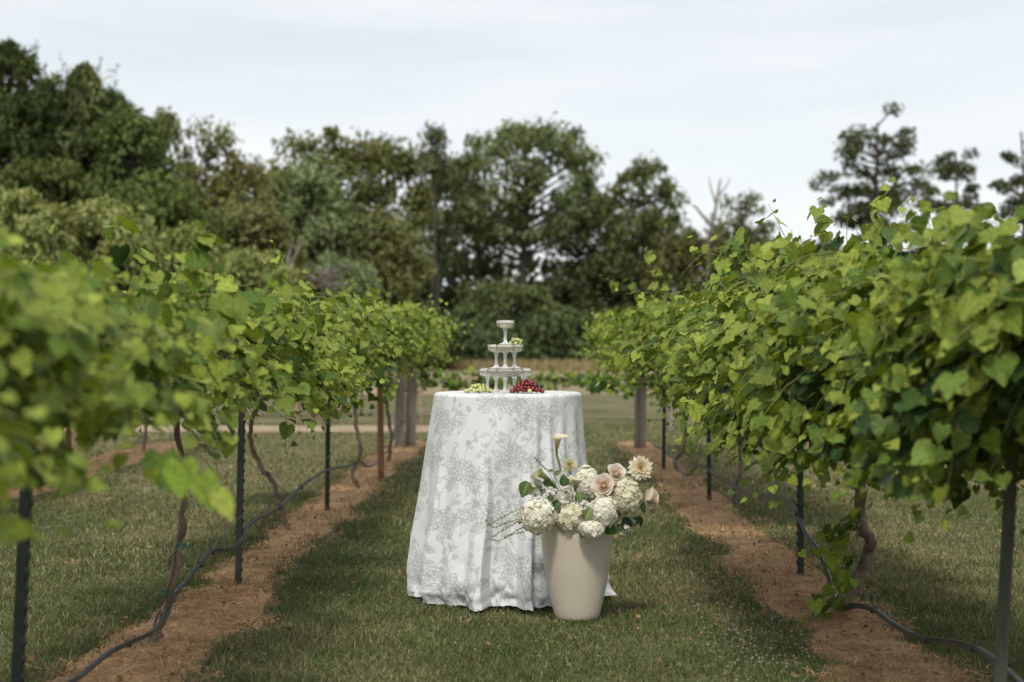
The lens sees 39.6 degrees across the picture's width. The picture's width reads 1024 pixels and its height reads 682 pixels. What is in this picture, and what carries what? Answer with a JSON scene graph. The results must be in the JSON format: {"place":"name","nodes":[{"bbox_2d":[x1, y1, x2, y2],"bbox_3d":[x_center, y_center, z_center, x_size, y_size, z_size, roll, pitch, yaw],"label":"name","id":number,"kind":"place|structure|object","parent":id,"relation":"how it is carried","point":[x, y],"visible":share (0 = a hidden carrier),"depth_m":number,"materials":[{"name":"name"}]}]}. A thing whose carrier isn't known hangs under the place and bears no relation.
{"place":"outdoors","nodes":[
{"label":"outdoors","id":0,"kind":"place"},
{"bbox_2d":[64,425,428,431],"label":"dirt path","id":1,"kind":"structure","parent":0,"point":[319,429],"depth_m":22.40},
{"bbox_2d":[207,370,656,394],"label":"field","id":2,"kind":"structure","parent":0,"point":[439,388],"depth_m":47.22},
{"bbox_2d":[0,62,74,176],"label":"juniper tree","id":3,"kind":"object","parent":2,"relation":"on","point":[54,89],"visible":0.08,"depth_m":51.69,"materials":[{"name":"green plant"}]},
{"bbox_2d":[0,36,88,250],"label":"juniper tree","id":4,"kind":"object","parent":2,"relation":"on","point":[26,109],"visible":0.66,"depth_m":49.67,"materials":[{"name":"green plant"}]},
{"bbox_2d":[0,150,124,263],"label":"broadleaf tree","id":5,"kind":"object","parent":2,"relation":"on","point":[47,182],"visible":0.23,"depth_m":46.50,"materials":[{"name":"green plant"}]},
{"bbox_2d":[36,53,137,189],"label":"juniper tree","id":6,"kind":"object","parent":2,"relation":"on","point":[85,98],"visible":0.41,"depth_m":50.63,"materials":[{"name":"green plant"}]},
{"bbox_2d":[75,86,156,183],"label":"juniper tree","id":7,"kind":"object","parent":2,"relation":"on","point":[113,102],"visible":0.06,"depth_m":51.76,"materials":[{"name":"green plant"}]},
{"bbox_2d":[83,102,189,230],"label":"broadleaf tree","id":8,"kind":"object","parent":2,"relation":"on","point":[126,142],"visible":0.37,"depth_m":49.77,"materials":[{"name":"green plant"}]},
{"bbox_2d":[66,175,234,273],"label":"broadleaf tree","id":9,"kind":"object","parent":2,"relation":"on","point":[168,212],"visible":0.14,"depth_m":46.65,"materials":[{"name":"green plant"}]},
{"bbox_2d":[147,105,204,226],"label":"broadleaf tree","id":10,"kind":"object","parent":2,"relation":"on","point":[185,150],"visible":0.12,"depth_m":60.02,"materials":[{"name":"green plant"}]},
{"bbox_2d":[172,115,256,211],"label":"broadleaf tree","id":11,"kind":"object","parent":2,"relation":"on","point":[209,153],"visible":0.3,"depth_m":61.87,"materials":[{"name":"green plant"}]},
{"bbox_2d":[199,148,280,240],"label":"broadleaf tree","id":12,"kind":"object","parent":2,"relation":"on","point":[252,180],"visible":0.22,"depth_m":61.69,"materials":[{"name":"green plant"}]},
{"bbox_2d":[199,190,314,287],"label":"broadleaf tree","id":13,"kind":"object","parent":2,"relation":"on","point":[261,226],"visible":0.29,"depth_m":49.59,"materials":[{"name":"green plant"}]},
{"bbox_2d":[252,152,362,289],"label":"broadleaf tree","id":14,"kind":"object","parent":2,"relation":"on","point":[297,187],"visible":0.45,"depth_m":65.23,"materials":[{"name":"green plant"}]},
{"bbox_2d":[247,124,395,264],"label":"broadleaf tree","id":15,"kind":"object","parent":2,"relation":"on","point":[341,155],"visible":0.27,"depth_m":77.61,"materials":[{"name":"green plant"}]},
{"bbox_2d":[305,258,357,298],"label":"dead tree","id":16,"kind":"object","parent":2,"relation":"on","point":[325,282],"visible":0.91,"depth_m":45.75,"materials":[{"name":"grey wood"}]},
{"bbox_2d":[295,249,384,303],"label":"tree","id":17,"kind":"object","parent":2,"relation":"on","point":[327,258],"visible":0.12,"depth_m":59.55,"materials":[{"name":"green plant"}]},
{"bbox_2d":[315,203,437,307],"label":"broadleaf tree","id":18,"kind":"object","parent":2,"relation":"on","point":[390,242],"visible":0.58,"depth_m":65.17,"materials":[{"name":"green plant"}]},
{"bbox_2d":[335,126,443,271],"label":"broadleaf tree","id":19,"kind":"object","parent":2,"relation":"on","point":[407,165],"visible":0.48,"depth_m":79.29,"materials":[{"name":"green plant"}]},
{"bbox_2d":[371,296,468,370],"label":"bush","id":20,"kind":"object","parent":2,"relation":"on","point":[451,351],"visible":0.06,"depth_m":75.64,"materials":[{"name":"green plant"}]},
{"bbox_2d":[413,120,455,303],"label":"slim tree","id":21,"kind":"object","parent":2,"relation":"on","point":[441,169],"visible":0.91,"depth_m":85.89,"materials":[{"name":"green plant"}]},
{"bbox_2d":[405,179,468,306],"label":"broadleaf tree","id":22,"kind":"object","parent":2,"relation":"on","point":[443,241],"visible":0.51,"depth_m":87.81,"materials":[{"name":"green plant"}]},
{"bbox_2d":[401,269,477,319],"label":"bush","id":23,"kind":"object","parent":2,"relation":"on","point":[448,294],"visible":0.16,"depth_m":90.86,"materials":[{"name":"green plant"}]},
{"bbox_2d":[419,173,488,312],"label":"broadleaf tree","id":24,"kind":"object","parent":2,"relation":"on","point":[451,274],"visible":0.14,"depth_m":96.82,"materials":[{"name":"green plant"}]},
{"bbox_2d":[426,202,533,307],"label":"broadleaf tree","id":25,"kind":"object","parent":2,"relation":"on","point":[484,262],"visible":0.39,"depth_m":93.75,"materials":[{"name":"green plant"}]},
{"bbox_2d":[448,309,529,364],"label":"bush","id":26,"kind":"object","parent":2,"relation":"on","point":[479,337],"visible":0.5,"depth_m":80.60,"materials":[{"name":"green plant"}]},
{"bbox_2d":[449,272,567,359],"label":"bush","id":27,"kind":"object","parent":2,"relation":"on","point":[497,297],"visible":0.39,"depth_m":83.11,"materials":[{"name":"green plant"}]},
{"bbox_2d":[436,112,614,314],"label":"oak tree","id":28,"kind":"object","parent":2,"relation":"on","point":[520,204],"visible":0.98,"depth_m":88.55,"materials":[{"name":"green plant"}]},
{"bbox_2d":[511,305,600,362],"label":"bush","id":29,"kind":"object","parent":2,"relation":"on","point":[561,346],"visible":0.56,"depth_m":82.51,"materials":[{"name":"green plant"}]},
{"bbox_2d":[534,211,625,279],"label":"broadleaf tree","id":30,"kind":"object","parent":2,"relation":"on","point":[570,253],"visible":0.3,"depth_m":93.30,"materials":[{"name":"green plant"}]},
{"bbox_2d":[529,267,637,313],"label":"bush","id":31,"kind":"object","parent":2,"relation":"on","point":[555,288],"visible":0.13,"depth_m":89.11,"materials":[{"name":"green plant"}]},
{"bbox_2d":[572,189,639,262],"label":"broadleaf tree","id":32,"kind":"object","parent":2,"relation":"on","point":[612,196],"visible":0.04,"depth_m":96.82,"materials":[{"name":"green plant"}]},
{"bbox_2d":[577,300,637,361],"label":"grapevine","id":33,"kind":"object","parent":2,"relation":"on","point":[600,311],"visible":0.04,"depth_m":83.26,"materials":[{"name":"green plant"}]},
{"bbox_2d":[563,250,674,316],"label":"bush","id":34,"kind":"object","parent":2,"relation":"on","point":[614,270],"visible":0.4,"depth_m":86.78,"materials":[{"name":"green plant"}]},
{"bbox_2d":[597,150,690,300],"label":"broadleaf tree","id":35,"kind":"object","parent":2,"relation":"on","point":[665,188],"visible":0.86,"depth_m":87.53,"materials":[{"name":"green plant"}]},
{"bbox_2d":[602,211,702,291],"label":"broadleaf tree","id":36,"kind":"object","parent":2,"relation":"on","point":[679,224],"visible":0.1,"depth_m":92.72,"materials":[{"name":"green plant"}]},
{"bbox_2d":[640,226,743,306],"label":"bush","id":37,"kind":"object","parent":2,"relation":"on","point":[673,263],"visible":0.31,"depth_m":82.97,"materials":[{"name":"green plant"}]},
{"bbox_2d":[692,177,735,286],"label":"dead tree","id":38,"kind":"object","parent":2,"relation":"on","point":[711,225],"visible":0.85,"depth_m":82.84,"materials":[{"name":"grey wood"}]},
{"bbox_2d":[705,188,778,273],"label":"broadleaf tree","id":39,"kind":"object","parent":2,"relation":"on","point":[741,218],"visible":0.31,"depth_m":91.43,"materials":[{"name":"green plant"}]},
{"bbox_2d":[711,234,794,293],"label":"bush","id":40,"kind":"object","parent":2,"relation":"on","point":[767,239],"visible":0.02,"depth_m":82.93,"materials":[{"name":"green plant"}]},
{"bbox_2d":[777,238,843,282],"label":"bush","id":41,"kind":"object","parent":2,"relation":"on","point":[825,246],"visible":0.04,"depth_m":85.02,"materials":[{"name":"green plant"}]},
{"bbox_2d":[808,101,941,247],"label":"pine tree","id":42,"kind":"object","parent":2,"relation":"on","point":[852,152],"visible":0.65,"depth_m":84.45,"materials":[{"name":"green plant"}]},
{"bbox_2d":[915,147,989,247],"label":"pine tree","id":43,"kind":"object","parent":2,"relation":"on","point":[949,167],"visible":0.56,"depth_m":87.04,"materials":[{"name":"green plant"}]},
{"bbox_2d":[987,132,1023,245],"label":"pine tree","id":44,"kind":"object","parent":2,"relation":"on","point":[1009,157],"visible":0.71,"depth_m":81.70,"materials":[{"name":"green plant"}]},
{"bbox_2d":[0,395,1023,681],"bbox_3d":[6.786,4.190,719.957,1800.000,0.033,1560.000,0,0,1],"label":"ground","id":45,"kind":"structure","parent":0,"point":[600,409],"depth_m":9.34,"materials":[{"name":"plant"}]},
{"bbox_2d":[0,184,86,269],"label":"feathery bush","id":46,"kind":"object","parent":45,"relation":"on","point":[32,219],"visible":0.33,"depth_m":32.81,"materials":[{"name":"green plant"}]},
{"bbox_2d":[28,194,172,292],"bbox_3d":[-9.911,-0.976,34.137,3.638,5.042,2.781,0,0,1],"label":"feathery bush","id":47,"kind":"object","parent":45,"relation":"on","point":[88,227],"visible":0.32,"depth_m":33.65,"materials":[{"name":"green plant"}]},
{"bbox_2d":[8,441,200,498],"bbox_3d":[-4.564,1.340,11.778,0.980,0.039,15.480,0,0,1],"label":"dirt strip","id":48,"kind":"object","parent":45,"relation":"on","point":[100,464],"visible":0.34,"depth_m":16.36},
{"bbox_2d":[0,225,292,553],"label":"grapevine","id":49,"kind":"object","parent":45,"relation":"on","point":[76,345],"visible":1,"depth_m":3.18,"materials":[{"name":"green plant"}]},
{"bbox_2d":[119,220,242,292],"bbox_3d":[-8.259,-0.742,35.106,3.222,4.592,2.545,0,0,1],"label":"feathery bush","id":50,"kind":"object","parent":45,"relation":"on","point":[177,241],"visible":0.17,"depth_m":34.70,"materials":[{"name":"green plant"}]},
{"bbox_2d":[22,216,399,645],"bbox_3d":[-1.584,0.484,6.344,1.920,1.946,4.305,0,0,1],"label":"grapevine","id":51,"kind":"object","parent":45,"relation":"on","point":[304,354],"visible":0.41,"depth_m":5.58,"materials":[{"name":"green plant"}]},
{"bbox_2d":[53,441,426,681],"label":"dirt strip","id":52,"kind":"object","parent":45,"relation":"on","point":[318,529],"visible":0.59,"depth_m":7.28,"materials":[{"name":"soil"}]},
{"bbox_2d":[11,268,35,681],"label":"metal post","id":53,"kind":"object","parent":52,"relation":"on","point":[22,590],"visible":0.45,"depth_m":4.37,"materials":[{"name":"metal"}]},
{"bbox_2d":[55,431,386,681],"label":"wire","id":54,"kind":"object","parent":53,"relation":"attached to","point":[213,546],"visible":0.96,"depth_m":7.09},
{"bbox_2d":[66,420,404,681],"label":"drip hose","id":55,"kind":"object","parent":54,"relation":"hanging from","point":[111,651],"visible":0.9,"depth_m":6.57,"materials":[{"name":"rubber"}]},
{"bbox_2d":[235,409,245,583],"bbox_3d":[-1.476,0.581,7.768,0.041,1.700,0.047,1,0,1],"label":"metal post","id":56,"kind":"object","parent":52,"relation":"on","point":[240,495],"visible":0.59,"depth_m":7.76,"materials":[{"name":"metal"}]},
{"bbox_2d":[325,394,330,510],"bbox_3d":[-1.447,0.595,11.217,0.041,1.700,0.047,1,0,1],"label":"metal post","id":57,"kind":"object","parent":52,"relation":"on","point":[327,465],"visible":0.38,"depth_m":11.21,"materials":[{"name":"metal"}]},
{"bbox_2d":[218,245,303,299],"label":"feathery bush","id":58,"kind":"object","parent":45,"relation":"on","point":[253,269],"visible":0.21,"depth_m":35.67,"materials":[{"name":"green plant"}]},
{"bbox_2d":[123,240,414,529],"bbox_3d":[-1.596,0.414,10.041,1.868,2.100,4.312,0,0,1],"label":"grapevine","id":59,"kind":"object","parent":45,"relation":"on","point":[362,341],"visible":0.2,"depth_m":9.88,"materials":[{"name":"green plant"}]},
{"bbox_2d":[377,354,383,480],"bbox_3d":[-1.277,0.629,13.809,0.080,1.554,0.074,0,0,1],"label":"wooden post","id":60,"kind":"object","parent":45,"relation":"on","point":[380,432],"visible":0.45,"depth_m":13.78,"materials":[{"name":"wood"}]},
{"bbox_2d":[290,269,472,488],"bbox_3d":[-1.326,0.417,12.927,1.882,2.119,3.698,0,0,1],"label":"grapevine","id":61,"kind":"object","parent":45,"relation":"on","point":[421,322],"visible":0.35,"depth_m":12.86,"materials":[{"name":"green plant"}]},
{"bbox_2d":[343,368,426,413],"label":"grapevine","id":62,"kind":"object","parent":45,"relation":"on","point":[391,390],"visible":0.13,"depth_m":26.64,"materials":[{"name":"green plant"}]},
{"bbox_2d":[330,275,465,461],"bbox_3d":[-1.423,0.403,16.254,1.746,2.191,4.239,0,0,1],"label":"grapevine","id":63,"kind":"object","parent":45,"relation":"on","point":[434,358],"visible":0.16,"depth_m":15.86,"materials":[{"name":"green plant"}]},
{"bbox_2d":[394,357,404,447],"bbox_3d":[-1.433,0.590,18.210,0.149,1.674,0.140,0,0,1],"label":"wooden post","id":64,"kind":"object","parent":45,"relation":"on","point":[400,414],"visible":0.43,"depth_m":18.16,"materials":[{"name":"grey wood"}]},
{"bbox_2d":[405,364,416,446],"bbox_3d":[-1.305,0.585,18.410,0.172,1.678,0.148,0,0,1],"label":"wooden post","id":65,"kind":"object","parent":45,"relation":"on","point":[410,420],"visible":0.53,"depth_m":18.35,"materials":[{"name":"grey wood"}]},
{"bbox_2d":[389,366,512,400],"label":"grapevine","id":66,"kind":"object","parent":45,"relation":"on","point":[452,382],"visible":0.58,"depth_m":26.07,"materials":[{"name":"green plant"}]},
{"bbox_2d":[8,439,993,681],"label":"straw","id":67,"kind":"object","parent":45,"relation":"on","point":[864,663],"visible":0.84,"depth_m":7.02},
{"bbox_2d":[2,474,1021,681],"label":"fallen leaves","id":68,"kind":"object","parent":45,"relation":"on","point":[32,658],"visible":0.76,"depth_m":7.71,"materials":[{"name":"plant"}]},
{"bbox_2d":[0,485,1023,681],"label":"clover","id":69,"kind":"object","parent":45,"relation":"on","point":[518,671],"depth_m":7.00,"materials":[{"name":"plant"}]},
{"bbox_2d":[312,252,778,323],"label":"distant woods","id":70,"kind":"object","parent":45,"relation":"on","point":[532,266],"depth_m":102.68,"materials":[{"name":"green plant"}]},
{"bbox_2d":[499,367,610,393],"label":"grapevine","id":71,"kind":"object","parent":45,"relation":"on","point":[569,376],"visible":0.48,"depth_m":28.39,"materials":[{"name":"green plant"}]},
{"bbox_2d":[541,523,612,621],"bbox_3d":[0.310,1.096,6.793,0.349,0.456,0.349,0,0,1],"label":"flower pot","id":72,"kind":"object","parent":45,"relation":"on","point":[576,566],"visible":0.71,"depth_m":6.67,"materials":[{"name":"ceramic"}]},
{"bbox_2d":[519,481,531,497],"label":"bouquet leaf","id":73,"kind":"object","parent":72,"relation":"on","point":[525,488],"visible":0.92,"depth_m":6.70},
{"bbox_2d":[518,496,556,535],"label":"hydrangea","id":74,"kind":"object","parent":72,"relation":"in","point":[538,517],"visible":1,"depth_m":6.54,"materials":[{"name":"white plant"}]},
{"bbox_2d":[530,478,548,495],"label":"stock flower","id":75,"kind":"object","parent":72,"relation":"on","point":[537,490],"visible":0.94,"depth_m":6.68,"materials":[{"name":"white plant"}]},
{"bbox_2d":[553,434,567,470],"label":"calla lily","id":76,"kind":"object","parent":72,"relation":"in","point":[557,438],"visible":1,"depth_m":6.77,"materials":[{"name":"white plant"}]},
{"bbox_2d":[560,485,575,502],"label":"stock flower","id":77,"kind":"object","parent":72,"relation":"in","point":[569,494],"visible":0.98,"depth_m":6.62,"materials":[{"name":"white plant"}]},
{"bbox_2d":[554,501,583,534],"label":"hydrangea","id":78,"kind":"object","parent":72,"relation":"in","point":[570,516],"visible":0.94,"depth_m":6.60,"materials":[{"name":"white plant"}]},
{"bbox_2d":[562,457,576,500],"bbox_3d":[0.276,0.746,6.813,0.079,0.384,0.068,0,0,1],"label":"dahlia","id":79,"kind":"object","parent":72,"relation":"in","point":[569,464],"visible":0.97,"depth_m":6.80,"materials":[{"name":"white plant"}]},
{"bbox_2d":[575,464,596,502],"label":"flower","id":80,"kind":"object","parent":72,"relation":"on","point":[586,473],"visible":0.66,"depth_m":6.75,"materials":[{"name":"white plant"}]},
{"bbox_2d":[578,518,604,537],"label":"hydrangea","id":81,"kind":"object","parent":72,"relation":"in","point":[590,528],"visible":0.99,"depth_m":6.53,"materials":[{"name":"white plant"}]},
{"bbox_2d":[590,473,614,501],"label":"rose","id":82,"kind":"object","parent":72,"relation":"in","point":[602,484],"visible":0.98,"depth_m":6.61,"materials":[{"name":"pink plant"}]},
{"bbox_2d":[589,495,617,527],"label":"hydrangea","id":83,"kind":"object","parent":72,"relation":"in","point":[604,508],"visible":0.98,"depth_m":6.55,"materials":[{"name":"white plant"}]},
{"bbox_2d":[607,463,625,481],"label":"rose","id":84,"kind":"object","parent":72,"relation":"in","point":[617,472],"visible":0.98,"depth_m":6.69,"materials":[{"name":"pink plant"}]},
{"bbox_2d":[611,477,642,517],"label":"hydrangea","id":85,"kind":"object","parent":72,"relation":"on","point":[627,495],"visible":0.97,"depth_m":6.60,"materials":[{"name":"white plant"}]},
{"bbox_2d":[627,455,653,479],"bbox_3d":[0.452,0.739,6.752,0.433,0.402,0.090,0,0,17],"label":"dahlia","id":86,"kind":"object","parent":72,"relation":"on","point":[639,467],"visible":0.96,"depth_m":6.70,"materials":[{"name":"beige plant"}]},
{"bbox_2d":[643,487,658,508],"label":"rose","id":87,"kind":"object","parent":72,"relation":"in","point":[651,495],"visible":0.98,"depth_m":6.70,"materials":[{"name":"pink plant"}]},
{"bbox_2d":[566,369,662,399],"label":"grapevine","id":88,"kind":"object","parent":45,"relation":"on","point":[602,386],"visible":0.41,"depth_m":24.90,"materials":[{"name":"green plant"}]},
{"bbox_2d":[634,376,646,447],"bbox_3d":[1.645,0.574,18.183,0.181,1.708,0.162,0,0,1],"label":"wooden post","id":89,"kind":"object","parent":45,"relation":"on","point":[640,420],"visible":0.4,"depth_m":18.12,"materials":[{"name":"grey wood"}]},
{"bbox_2d":[565,247,722,470],"bbox_3d":[1.672,0.351,15.197,2.250,2.280,6.572,0,0,1],"label":"grapevine","id":90,"kind":"object","parent":45,"relation":"on","point":[603,327],"visible":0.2,"depth_m":13.86,"materials":[{"name":"green plant"}]},
{"bbox_2d":[582,232,812,508],"bbox_3d":[1.791,0.352,11.235,2.357,2.252,4.840,0,0,1],"label":"grapevine","id":91,"kind":"object","parent":45,"relation":"on","point":[642,337],"visible":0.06,"depth_m":11.05,"materials":[{"name":"green plant"}]},
{"bbox_2d":[617,442,972,681],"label":"dirt strip","id":92,"kind":"object","parent":45,"relation":"on","point":[747,542],"visible":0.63,"depth_m":7.56,"materials":[{"name":"soil"}]},
{"bbox_2d":[662,390,665,468],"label":"metal post","id":93,"kind":"object","parent":92,"relation":"on","point":[663,437],"visible":0.48,"depth_m":14.98,"materials":[{"name":"metal"}]},
{"bbox_2d":[706,401,711,499],"bbox_3d":[1.655,0.598,11.977,0.041,1.700,0.047,0,0,1],"label":"metal post","id":94,"kind":"object","parent":92,"relation":"on","point":[708,477],"visible":0.3,"depth_m":11.98,"materials":[{"name":"metal"}]},
{"bbox_2d":[796,443,803,575],"bbox_3d":[1.623,0.582,8.017,0.041,1.700,0.047,0,0,1],"label":"metal post","id":95,"kind":"object","parent":92,"relation":"on","point":[799,532],"visible":0.29,"depth_m":8.02,"materials":[{"name":"metal"}]},
{"bbox_2d":[648,439,1022,681],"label":"drip hose","id":96,"kind":"object","parent":95,"relation":"attached to","point":[989,656],"visible":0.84,"depth_m":6.18,"materials":[{"name":"rubber"}]},
{"bbox_2d":[993,442,1019,681],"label":"metal post","id":97,"kind":"object","parent":92,"relation":"on","point":[1008,527],"visible":0.48,"depth_m":4.48,"materials":[{"name":"metal"}]},
{"bbox_2d":[595,176,1023,624],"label":"grapevine","id":98,"kind":"object","parent":45,"relation":"on","point":[735,357],"visible":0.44,"depth_m":6.17,"materials":[{"name":"green plant"}]},
{"bbox_2d":[768,190,1023,544],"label":"grapevine","id":99,"kind":"object","parent":45,"relation":"on","point":[942,330],"visible":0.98,"depth_m":4.15,"materials":[{"name":"green plant"}]},
{"bbox_3d":[-0.019,0.793,7.397,0.738,1.043,0.738,0,0,1],"label":"cocktail table","id":100,"kind":"object","parent":45,"relation":"on","visible":0},
{"bbox_2d":[407,390,616,610],"bbox_3d":[0.000,0.794,7.393,1.086,1.054,1.012,0,0,1],"label":"tablecloth","id":101,"kind":"object","parent":100,"relation":"on","point":[482,451],"visible":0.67,"depth_m":7.02,"materials":[{"name":"fabric"}]},
{"bbox_2d":[464,383,492,392],"bbox_3d":[-0.171,0.240,7.280,0.150,0.050,0.108,0,0,1],"label":"grape bunch","id":102,"kind":"object","parent":101,"relation":"on","point":[479,387],"visible":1,"depth_m":7.25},
{"bbox_2d":[496,368,513,392],"bbox_3d":[-0.035,0.203,7.268,0.094,0.123,0.094,0,0,1],"label":"coupe glass","id":103,"kind":"object","parent":101,"relation":"on","point":[504,373],"visible":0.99,"depth_m":7.24,"materials":[{"name":"clear glass"}]},
{"bbox_2d":[496,344,513,367],"bbox_3d":[-0.035,0.079,7.296,0.094,0.123,0.094,0,0,1],"label":"coupe glass","id":104,"kind":"object","parent":103,"relation":"on","point":[505,349],"visible":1,"depth_m":7.27,"materials":[{"name":"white glass"}]},
{"bbox_2d":[496,320,513,343],"bbox_3d":[-0.035,-0.045,7.351,0.094,0.123,0.094,0,0,1],"label":"coupe glass","id":105,"kind":"object","parent":104,"relation":"on","point":[505,325],"visible":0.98,"depth_m":7.32,"materials":[{"name":"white glass"}]},
{"bbox_2d":[509,379,544,392],"bbox_3d":[0.076,0.229,7.238,0.181,0.075,0.118,0,0,1],"label":"grape bunch","id":106,"kind":"object","parent":101,"relation":"on","point":[524,386],"visible":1,"depth_m":7.21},
{"bbox_2d":[0,0,1023,314],"label":"sky","id":107,"kind":"structure","parent":0,"point":[757,94],"materials":[{"name":"white"}]},
{"bbox_2d":[386,356,652,370],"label":"tall grass","id":108,"kind":"structure","parent":0,"point":[548,365],"depth_m":76.66,"materials":[{"name":"plant"}]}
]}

